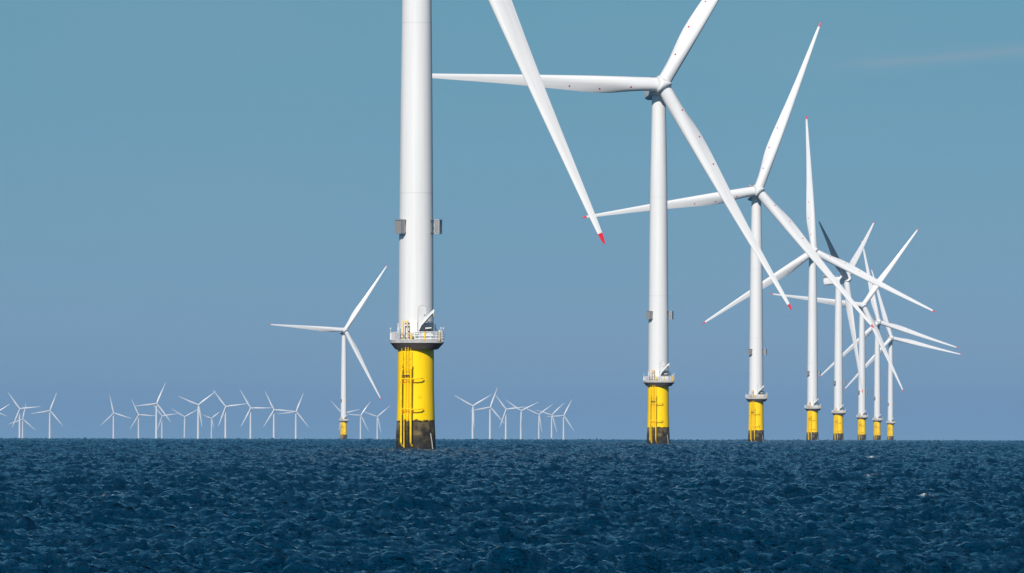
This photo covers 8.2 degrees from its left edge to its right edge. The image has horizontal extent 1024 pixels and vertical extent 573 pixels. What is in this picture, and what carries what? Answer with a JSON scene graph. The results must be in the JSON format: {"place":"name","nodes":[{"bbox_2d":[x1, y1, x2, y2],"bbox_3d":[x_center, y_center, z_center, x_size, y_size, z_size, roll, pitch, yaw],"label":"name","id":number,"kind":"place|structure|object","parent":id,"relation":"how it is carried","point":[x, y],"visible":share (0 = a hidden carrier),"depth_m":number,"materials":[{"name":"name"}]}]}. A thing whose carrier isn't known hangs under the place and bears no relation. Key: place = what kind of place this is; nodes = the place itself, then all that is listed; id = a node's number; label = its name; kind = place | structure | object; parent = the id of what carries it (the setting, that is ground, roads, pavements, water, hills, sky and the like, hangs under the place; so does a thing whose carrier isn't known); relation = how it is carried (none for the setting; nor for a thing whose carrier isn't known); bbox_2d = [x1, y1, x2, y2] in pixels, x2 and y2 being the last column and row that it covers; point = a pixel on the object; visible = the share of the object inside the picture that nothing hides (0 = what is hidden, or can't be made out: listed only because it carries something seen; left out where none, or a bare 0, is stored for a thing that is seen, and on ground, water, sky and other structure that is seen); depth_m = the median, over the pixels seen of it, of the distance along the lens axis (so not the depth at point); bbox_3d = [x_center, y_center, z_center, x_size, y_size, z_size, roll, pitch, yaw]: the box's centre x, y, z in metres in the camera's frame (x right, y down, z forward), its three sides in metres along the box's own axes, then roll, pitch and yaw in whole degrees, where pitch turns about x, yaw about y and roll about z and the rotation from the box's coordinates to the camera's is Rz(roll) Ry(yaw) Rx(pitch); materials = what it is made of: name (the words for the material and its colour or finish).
{"place":"outdoors","nodes":[
{"label":"outdoors","id":0,"kind":"place"},
{"bbox_2d":[0,437,1023,572],"bbox_3d":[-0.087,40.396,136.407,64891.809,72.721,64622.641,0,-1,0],"label":"sea","id":1,"kind":"structure","parent":0,"point":[176,505],"depth_m":247.24,"materials":[{"name":"liquid"}]},
{"bbox_2d":[10,405,33,437],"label":"wind turbine","id":2,"kind":"object","parent":1,"relation":"in","point":[22,419],"visible":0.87,"depth_m":22759.84,"materials":[{"name":"paint"}]},
{"bbox_2d":[9,394,40,437],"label":"wind turbine","id":3,"kind":"object","parent":1,"relation":"in","point":[19,435],"visible":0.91,"depth_m":18315.84,"materials":[{"name":"paint"}]},
{"bbox_2d":[31,393,62,437],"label":"wind turbine","id":4,"kind":"object","parent":1,"relation":"in","point":[49,417],"visible":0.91,"depth_m":19117.96,"materials":[{"name":"paint"}]},
{"bbox_2d":[100,398,131,438],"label":"wind turbine","id":5,"kind":"object","parent":1,"relation":"in","point":[113,413],"visible":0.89,"depth_m":20376.11,"materials":[{"name":"paint"}]},
{"bbox_2d":[131,399,153,437],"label":"wind turbine","id":6,"kind":"object","parent":1,"relation":"in","point":[138,418],"visible":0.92,"depth_m":21467.94,"materials":[{"name":"paint"}]},
{"bbox_2d":[137,385,170,438],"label":"wind turbine","id":7,"kind":"object","parent":1,"relation":"in","point":[156,403],"visible":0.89,"depth_m":16502.59,"materials":[{"name":"paint"}]},
{"bbox_2d":[155,407,177,437],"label":"wind turbine","id":8,"kind":"object","parent":1,"relation":"in","point":[161,420],"visible":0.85,"depth_m":23290.28,"materials":[{"name":"paint"}]},
{"bbox_2d":[174,410,195,437],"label":"wind turbine","id":9,"kind":"object","parent":1,"relation":"in","point":[184,419],"visible":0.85,"depth_m":23553.78,"materials":[{"name":"paint"}]},
{"bbox_2d":[181,391,215,438],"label":"wind turbine","id":10,"kind":"object","parent":1,"relation":"in","point":[198,409],"visible":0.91,"depth_m":16808.37,"materials":[{"name":"paint"}]},
{"bbox_2d":[204,412,218,438],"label":"wind turbine","id":11,"kind":"object","parent":1,"relation":"in","point":[211,423],"visible":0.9,"depth_m":24492.41,"materials":[{"name":"paint"}]},
{"bbox_2d":[213,390,242,438],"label":"wind turbine","id":12,"kind":"object","parent":1,"relation":"in","point":[225,433],"visible":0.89,"depth_m":17546.17,"materials":[{"name":"paint"}]},
{"bbox_2d":[240,390,264,438],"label":"wind turbine","id":13,"kind":"object","parent":1,"relation":"in","point":[250,431],"visible":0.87,"depth_m":17996.99,"materials":[{"name":"paint"}]},
{"bbox_2d":[264,392,289,438],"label":"wind turbine","id":14,"kind":"object","parent":1,"relation":"in","point":[273,411],"visible":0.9,"depth_m":18472.99,"materials":[{"name":"paint"}]},
{"bbox_2d":[280,395,307,438],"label":"wind turbine","id":15,"kind":"object","parent":1,"relation":"in","point":[296,412],"visible":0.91,"depth_m":18925.24,"materials":[{"name":"paint"}]},
{"bbox_2d":[269,266,386,438],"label":"wind turbine","id":16,"kind":"object","parent":1,"relation":"in","point":[344,332],"visible":0.98,"depth_m":7016.13,"materials":[{"name":"white metal"}]},
{"bbox_2d":[331,401,358,427],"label":"wind turbine","id":17,"kind":"object","parent":1,"relation":"in","point":[340,411],"visible":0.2,"depth_m":21099.69,"materials":[{"name":"paint"}]},
{"bbox_2d":[349,402,369,438],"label":"wind turbine","id":18,"kind":"object","parent":1,"relation":"in","point":[360,419],"visible":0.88,"depth_m":21322.88,"materials":[{"name":"paint"}]},
{"bbox_2d":[366,408,386,438],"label":"wind turbine","id":19,"kind":"object","parent":1,"relation":"in","point":[377,422],"visible":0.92,"depth_m":22282.08,"materials":[{"name":"paint"}]},
{"bbox_2d":[454,394,491,438],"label":"wind turbine","id":20,"kind":"object","parent":1,"relation":"in","point":[472,435],"visible":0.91,"depth_m":17222.31,"materials":[{"name":"paint"}]},
{"bbox_2d":[470,389,503,438],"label":"wind turbine","id":21,"kind":"object","parent":1,"relation":"in","point":[490,415],"visible":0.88,"depth_m":17661.22,"materials":[{"name":"paint"}]},
{"bbox_2d":[390,0,604,448],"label":"wind turbine","id":22,"kind":"object","parent":1,"relation":"in","point":[416,343],"visible":0.95,"depth_m":1237.74,"materials":[{"name":"paint"}]},
{"bbox_2d":[494,393,521,438],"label":"wind turbine","id":23,"kind":"object","parent":1,"relation":"in","point":[505,413],"visible":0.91,"depth_m":18881.01,"materials":[{"name":"paint"}]},
{"bbox_2d":[506,400,537,438],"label":"wind turbine","id":24,"kind":"object","parent":1,"relation":"in","point":[521,418],"visible":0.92,"depth_m":19142.97,"materials":[{"name":"paint"}]},
{"bbox_2d":[528,406,549,438],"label":"wind turbine","id":25,"kind":"object","parent":1,"relation":"in","point":[539,421],"visible":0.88,"depth_m":21622.65,"materials":[{"name":"paint"}]},
{"bbox_2d":[537,402,564,438],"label":"wind turbine","id":26,"kind":"object","parent":1,"relation":"in","point":[551,419],"visible":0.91,"depth_m":20980.19,"materials":[{"name":"paint"}]},
{"bbox_2d":[546,400,572,438],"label":"wind turbine","id":27,"kind":"object","parent":1,"relation":"in","point":[563,416],"visible":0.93,"depth_m":20591.77,"materials":[{"name":"paint"}]},
{"bbox_2d":[432,0,791,443],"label":"wind turbine","id":28,"kind":"object","parent":1,"relation":"in","point":[661,95],"visible":0.97,"depth_m":2139.78,"materials":[{"name":"white metal"}]},
{"bbox_2d":[582,22,873,441],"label":"wind turbine","id":29,"kind":"object","parent":1,"relation":"in","point":[756,194],"visible":0.91,"depth_m":3056.86,"materials":[{"name":"white metal"}]},
{"bbox_2d":[702,116,934,440],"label":"wind turbine","id":30,"kind":"object","parent":1,"relation":"in","point":[813,408],"visible":0.84,"depth_m":4051.58,"materials":[{"name":"white metal"}]},
{"bbox_2d":[771,228,918,439],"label":"wind turbine","id":31,"kind":"object","parent":1,"relation":"in","point":[861,416],"visible":0.92,"depth_m":5671.50,"materials":[{"name":"white metal"}]},
{"bbox_2d":[819,222,873,439],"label":"wind turbine","id":32,"kind":"object","parent":1,"relation":"in","point":[839,412],"visible":0.91,"depth_m":4750.53,"materials":[{"name":"white metal"}]},
{"bbox_2d":[820,239,957,439],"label":"wind turbine","id":33,"kind":"object","parent":1,"relation":"in","point":[877,419],"visible":0.87,"depth_m":6466.36,"materials":[{"name":"white metal"}]},
{"bbox_2d":[844,269,961,439],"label":"wind turbine","id":34,"kind":"object","parent":1,"relation":"in","point":[890,338],"visible":0.89,"depth_m":7466.04,"materials":[{"name":"white metal"}]},
{"bbox_2d":[0,0,1023,440],"label":"sky","id":35,"kind":"structure","parent":0,"point":[181,181],"materials":[{"name":"blue"}]}
]}

